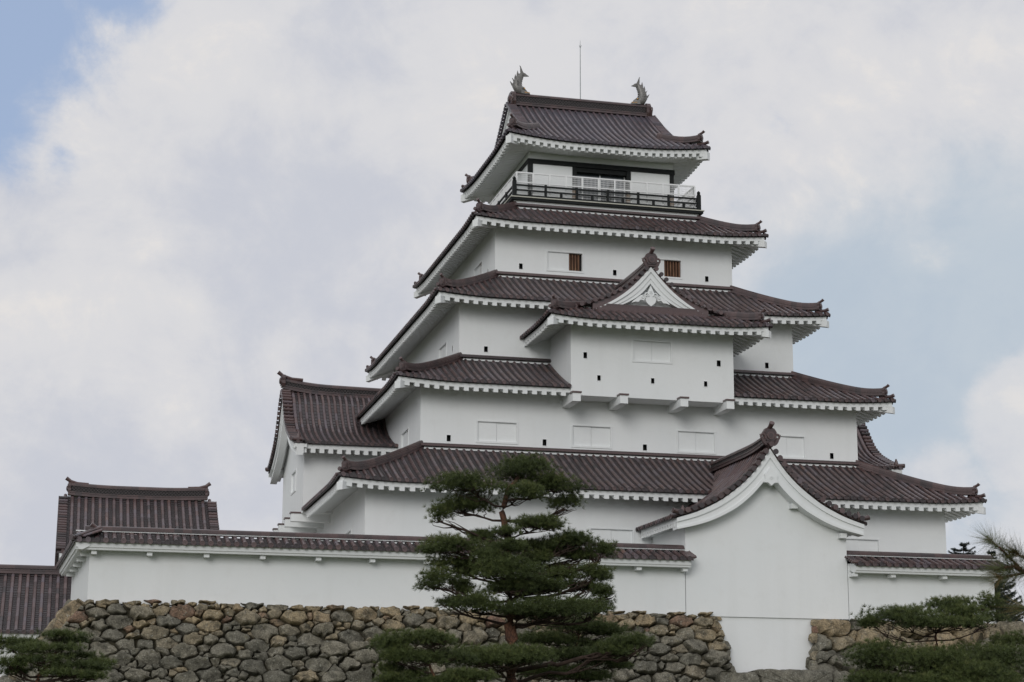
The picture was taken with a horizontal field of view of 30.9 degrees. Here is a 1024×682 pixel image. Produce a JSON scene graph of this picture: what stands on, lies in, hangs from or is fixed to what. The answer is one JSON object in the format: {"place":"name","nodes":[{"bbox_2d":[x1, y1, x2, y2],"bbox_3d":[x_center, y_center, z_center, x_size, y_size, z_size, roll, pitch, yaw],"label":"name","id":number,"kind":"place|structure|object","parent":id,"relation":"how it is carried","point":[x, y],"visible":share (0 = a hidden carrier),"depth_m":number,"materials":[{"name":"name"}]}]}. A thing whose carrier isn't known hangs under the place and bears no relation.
{"place":"outdoors","nodes":[
{"label":"outdoors","id":0,"kind":"place"},
{"bbox_2d":[0,0,1023,621],"label":"sky","id":1,"kind":"structure","parent":0,"point":[202,202],"materials":[{"name":"white"}]},
{"label":"ground","id":2,"kind":"structure","parent":0,"visible":0},
{"bbox_2d":[0,564,71,676],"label":"tiled building","id":3,"kind":"structure","parent":2,"relation":"on","point":[32,597],"depth_m":74.82,"materials":[{"name":"brown tile"}]},
{"bbox_2d":[0,626,117,681],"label":"pine tree","id":4,"kind":"object","parent":2,"relation":"on","point":[88,668],"visible":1,"depth_m":31.45,"materials":[{"name":"green plant"}]},
{"bbox_2d":[0,598,735,681],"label":"stone wall","id":5,"kind":"structure","parent":2,"relation":"on","point":[179,641],"depth_m":63.89,"materials":[{"name":"grey stone"}]},
{"bbox_2d":[56,522,696,616],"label":"plaster wall","id":6,"kind":"structure","parent":5,"relation":"on","point":[96,563],"depth_m":64.95,"materials":[{"name":"paint"}]},
{"bbox_2d":[366,626,501,681],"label":"pine tree","id":7,"kind":"object","parent":2,"relation":"on","point":[397,650],"visible":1,"depth_m":48.14,"materials":[{"name":"green plant"}]},
{"bbox_2d":[412,450,658,681],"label":"pine tree","id":8,"kind":"object","parent":2,"relation":"on","point":[529,577],"visible":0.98,"depth_m":52.09,"materials":[{"name":"green plant"}]},
{"bbox_2d":[515,613,640,681],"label":"pine tree","id":9,"kind":"object","parent":2,"relation":"on","point":[573,649],"visible":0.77,"depth_m":58.38,"materials":[{"name":"green plant"}]},
{"bbox_2d":[635,421,869,672],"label":"gatehouse","id":10,"kind":"object","parent":2,"relation":"on","point":[764,536],"visible":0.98,"depth_m":69.35,"materials":[{"name":"white paint"}]},
{"bbox_2d":[715,669,847,681],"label":"stone sill","id":11,"kind":"structure","parent":2,"relation":"on","point":[776,675],"depth_m":66.98,"materials":[{"name":"grey stone"}]},
{"bbox_2d":[805,618,1023,681],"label":"stone wall","id":12,"kind":"structure","parent":2,"relation":"on","point":[830,639],"depth_m":69.08,"materials":[{"name":"grey stone"}]},
{"bbox_2d":[844,550,1011,623],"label":"plaster wall","id":13,"kind":"structure","parent":12,"relation":"on","point":[876,579],"depth_m":70.45,"materials":[{"name":"paint"}]},
{"bbox_2d":[835,589,1023,681],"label":"pine tree","id":14,"kind":"object","parent":2,"relation":"on","point":[989,661],"visible":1,"depth_m":45.69,"materials":[{"name":"green plant"}]},
{"bbox_2d":[966,520,1023,626],"bbox_3d":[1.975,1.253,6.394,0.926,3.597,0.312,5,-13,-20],"label":"pine tree","id":15,"kind":"object","parent":2,"relation":"on","point":[1013,564],"visible":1,"depth_m":6.38,"materials":[{"name":"green plant"}]},
{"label":"castle terrace","id":16,"kind":"structure","parent":2,"relation":"on","visible":0},
{"bbox_2d":[54,477,220,606],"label":"tiled building","id":17,"kind":"structure","parent":16,"relation":"on","point":[81,505],"depth_m":81.56,"materials":[{"name":"brown tile"}]},
{"bbox_2d":[263,45,986,553],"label":"castle keep","id":18,"kind":"structure","parent":16,"relation":"on","point":[623,345],"depth_m":77.40,"materials":[{"name":"white paint"}]},
{"bbox_2d":[401,427,408,447],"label":"window","id":19,"kind":"structure","parent":18,"relation":"in","point":[405,434],"depth_m":77.28,"materials":[{"name":"white paint"}]},
{"bbox_2d":[438,341,446,358],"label":"window","id":20,"kind":"structure","parent":18,"relation":"in","point":[442,351],"depth_m":80.52,"materials":[{"name":"white paint"}]},
{"bbox_2d":[474,260,482,275],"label":"window","id":21,"kind":"structure","parent":18,"relation":"in","point":[478,269],"depth_m":83.64,"materials":[{"name":"white paint"}]},
{"bbox_2d":[476,420,517,444],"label":"window","id":22,"kind":"structure","parent":18,"relation":"in","point":[487,431],"depth_m":74.70,"materials":[{"name":"white paint"}]},
{"bbox_2d":[546,250,583,272],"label":"window","id":23,"kind":"structure","parent":18,"relation":"in","point":[558,261],"depth_m":81.20,"materials":[{"name":"white paint"}]},
{"bbox_2d":[265,371,903,494],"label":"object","id":24,"kind":"structure","parent":18,"relation":"in","point":[276,473],"depth_m":82.70,"materials":[{"name":"paint"}]},
{"bbox_2d":[571,424,611,448],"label":"window","id":25,"kind":"structure","parent":18,"relation":"in","point":[582,436],"depth_m":75.63,"materials":[{"name":"white paint"}]},
{"bbox_2d":[577,173,624,201],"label":"glass door","id":26,"kind":"structure","parent":18,"relation":"in","point":[578,174],"depth_m":84.81,"materials":[{"name":"grey glass"}]},
{"bbox_2d":[589,527,634,550],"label":"window","id":27,"kind":"structure","parent":18,"relation":"in","point":[622,535],"depth_m":72.29,"materials":[{"name":"white paint"}]},
{"bbox_2d":[632,339,672,363],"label":"window","id":28,"kind":"structure","parent":18,"relation":"in","point":[644,351],"depth_m":75.71,"materials":[{"name":"white paint"}]},
{"bbox_2d":[653,258,682,278],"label":"window","id":29,"kind":"structure","parent":18,"relation":"in","point":[672,269],"depth_m":82.40,"materials":[{"name":"brown paint"}]},
{"bbox_2d":[676,430,715,453],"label":"window","id":30,"kind":"structure","parent":18,"relation":"in","point":[688,441],"depth_m":76.67,"materials":[{"name":"white paint"}]},
{"bbox_2d":[772,435,805,459],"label":"window","id":31,"kind":"structure","parent":18,"relation":"in","point":[788,446],"depth_m":77.67,"materials":[{"name":"white paint"}]},
{"bbox_2d":[846,537,879,551],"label":"window","id":32,"kind":"structure","parent":18,"relation":"in","point":[852,544],"depth_m":74.73,"materials":[{"name":"white paint"}]},
{"bbox_2d":[948,542,1022,618],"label":"fir tree","id":33,"kind":"object","parent":16,"relation":"on","point":[963,546],"visible":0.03,"depth_m":116.12,"materials":[{"name":"green plant"}]},
{"bbox_2d":[987,551,1023,622],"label":"fir tree","id":34,"kind":"object","parent":16,"relation":"on","point":[1004,591],"visible":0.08,"depth_m":94.84,"materials":[{"name":"green plant"}]}
]}

